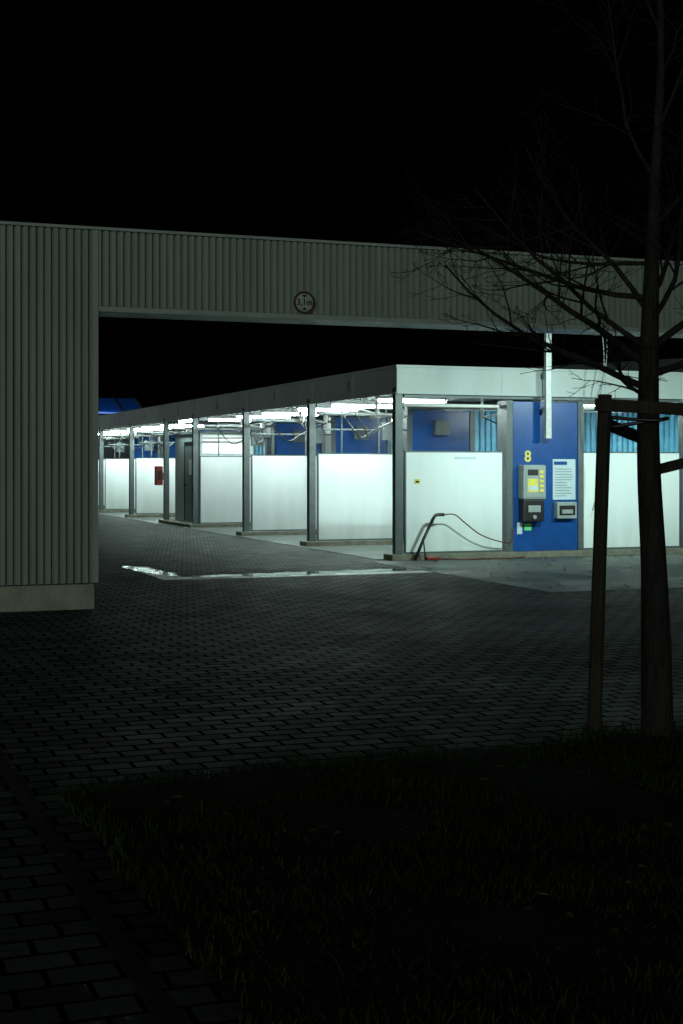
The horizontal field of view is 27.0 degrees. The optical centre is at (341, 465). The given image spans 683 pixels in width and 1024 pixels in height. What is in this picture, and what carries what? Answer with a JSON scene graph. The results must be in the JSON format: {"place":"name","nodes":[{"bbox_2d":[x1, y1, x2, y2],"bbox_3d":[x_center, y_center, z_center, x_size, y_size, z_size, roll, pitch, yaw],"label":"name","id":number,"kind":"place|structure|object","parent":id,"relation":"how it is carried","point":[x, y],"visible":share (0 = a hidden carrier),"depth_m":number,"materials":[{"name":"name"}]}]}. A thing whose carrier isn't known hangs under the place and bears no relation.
{"place":"outdoors","nodes":[
{"label":"outdoors","id":0,"kind":"place"},
{"bbox_2d":[98,397,142,458],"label":"blue roofed hall","id":1,"kind":"structure","parent":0,"point":[110,405],"depth_m":63.51,"materials":[{"name":"metal"}]},
{"bbox_2d":[98,509,403,558],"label":"wash bay floor","id":2,"kind":"structure","parent":0,"point":[373,551],"depth_m":30.01,"materials":[{"name":"concrete"}]},
{"bbox_2d":[98,365,682,560],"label":"self service car wash","id":3,"kind":"object","parent":2,"relation":"on","point":[346,459],"visible":0.84,"depth_m":27.96,"materials":[{"name":"metal"}]},
{"bbox_2d":[155,466,163,484],"bbox_3d":[-5.018,0.265,39.239,0.238,0.530,0.248,0,0,-21],"label":"fire extinguisher cabinet","id":4,"kind":"object","parent":3,"relation":"attached to","point":[159,476],"visible":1,"depth_m":39.12,"materials":[{"name":"red metal"}]},
{"bbox_2d":[157,471,161,479],"bbox_3d":[-5.003,0.255,39.116,0.120,0.250,0.006,0,0,-21],"label":"cabinet window","id":5,"kind":"structure","parent":4,"relation":"in","point":[159,473],"depth_m":39.11,"materials":[{"name":"black glass"}]},
{"bbox_2d":[455,457,475,458],"bbox_3d":[2.123,-0.140,24.337,0.400,0.040,0.007,0,0,-21],"label":"notice strip","id":6,"kind":"object","parent":3,"relation":"attached to","point":[465,457],"visible":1,"depth_m":24.33,"materials":[{"name":"paper"}]},
{"bbox_2d":[524,450,530,461],"bbox_3d":[3.239,-0.171,24.722,0.129,0.200,0.004,0,0,-21],"label":"bay number sign","id":7,"kind":"object","parent":3,"relation":"attached to","point":[526,455],"visible":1,"depth_m":24.72,"materials":[{"name":"yellow paint"}]},
{"bbox_2d":[517,465,545,533],"bbox_3d":[3.296,0.580,24.611,0.450,1.200,0.260,0,0,-21],"label":"payment machine","id":8,"kind":"object","parent":3,"relation":"attached to","point":[531,487],"visible":1,"depth_m":24.52,"materials":[{"name":"grey metal"}]},
{"bbox_2d":[553,459,574,499],"bbox_3d":[3.908,0.235,24.973,0.450,0.710,0.012,0,0,-21],"label":"price poster","id":9,"kind":"object","parent":3,"relation":"attached to","point":[563,479],"visible":1,"depth_m":24.97,"materials":[{"name":"paper"}]},
{"bbox_2d":[554,502,576,518],"bbox_3d":[3.923,0.775,24.906,0.390,0.290,0.150,0,0,-21],"label":"dispenser box","id":10,"kind":"object","parent":3,"relation":"attached to","point":[565,510],"visible":1,"depth_m":24.84,"materials":[{"name":"black plastic"}]},
{"bbox_2d":[541,333,606,510],"bbox_3d":[4.080,-1.048,24.723,1.210,3.661,0.345,0,0,-11],"label":"boom pole","id":11,"kind":"object","parent":3,"relation":"attached to","point":[546,409],"visible":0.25,"depth_m":24.58,"materials":[{"name":"metal"}]},
{"bbox_2d":[0,514,682,1023],"bbox_3d":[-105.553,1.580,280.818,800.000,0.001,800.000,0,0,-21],"label":"ground","id":12,"kind":"structure","parent":0,"point":[396,650],"depth_m":10.10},
{"bbox_2d":[162,431,253,526],"bbox_3d":[-3.585,0.370,38.001,1.830,2.520,2.735,0,0,-21],"label":"service cabin","id":13,"kind":"object","parent":12,"relation":"on","point":[183,475],"visible":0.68,"depth_m":37.49,"materials":[{"name":"metal"}]},
{"bbox_2d":[185,444,191,520],"bbox_3d":[-3.987,0.433,37.463,0.018,2.035,1.030,0,0,-21],"label":"door","id":14,"kind":"structure","parent":13,"relation":"in","point":[188,447],"depth_m":37.59,"materials":[{"name":"metal"}]},
{"bbox_2d":[122,566,432,579],"bbox_3d":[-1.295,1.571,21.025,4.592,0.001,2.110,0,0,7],"label":"puddle","id":15,"kind":"object","parent":12,"relation":"on","point":[148,570],"visible":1,"depth_m":20.97,"materials":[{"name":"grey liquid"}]},
{"bbox_2d":[0,221,682,611],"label":"metal gateway","id":16,"kind":"object","parent":12,"relation":"on","point":[62,287],"visible":0.81,"depth_m":15.87,"materials":[{"name":"metal"}]},
{"bbox_2d":[292,290,315,314],"bbox_3d":[-0.437,-1.910,16.623,0.284,0.284,0.032,0,0,-21],"label":"clearance sign","id":17,"kind":"object","parent":16,"relation":"attached to","point":[303,302],"visible":1,"depth_m":16.61,"materials":[{"name":"metal"}]},
{"bbox_2d":[15,554,682,980],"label":"fallen leaves","id":18,"kind":"object","parent":12,"relation":"on","point":[615,930],"visible":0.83,"depth_m":7.04,"materials":[{"name":"brown plant"}]},
{"bbox_2d":[375,554,682,592],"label":"concrete slab","id":19,"kind":"structure","parent":12,"relation":"on","point":[530,572],"depth_m":21.42,"materials":[{"name":"grey concrete"}]},
{"bbox_2d":[414,513,524,560],"bbox_3d":[2.188,1.184,23.962,2.048,0.796,0.396,0,0,-27],"label":"pressure washer lance","id":20,"kind":"object","parent":19,"relation":"on","point":[422,543],"visible":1,"depth_m":23.75,"materials":[{"name":"black plastic"}]},
{"bbox_2d":[525,358,682,371],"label":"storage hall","id":21,"kind":"structure","parent":12,"relation":"on","point":[634,365],"depth_m":43.90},
{"bbox_2d":[0,0,682,414],"label":"sky","id":22,"kind":"structure","parent":0,"point":[299,119],"materials":[{"name":"black"}]},
{"bbox_2d":[50,716,682,1023],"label":"lawn","id":23,"kind":"structure","parent":0,"point":[431,871],"depth_m":5.33,"materials":[{"name":"plant"}]},
{"bbox_2d":[389,0,682,736],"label":"bare tree","id":24,"kind":"object","parent":23,"relation":"on","point":[657,702],"visible":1,"depth_m":8.15,"materials":[{"name":"brown plant"}]},
{"bbox_2d":[587,394,682,738],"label":"tree support frame","id":25,"kind":"object","parent":23,"relation":"on","point":[606,405],"visible":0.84,"depth_m":8.13,"materials":[{"name":"brown wood"}]}
]}

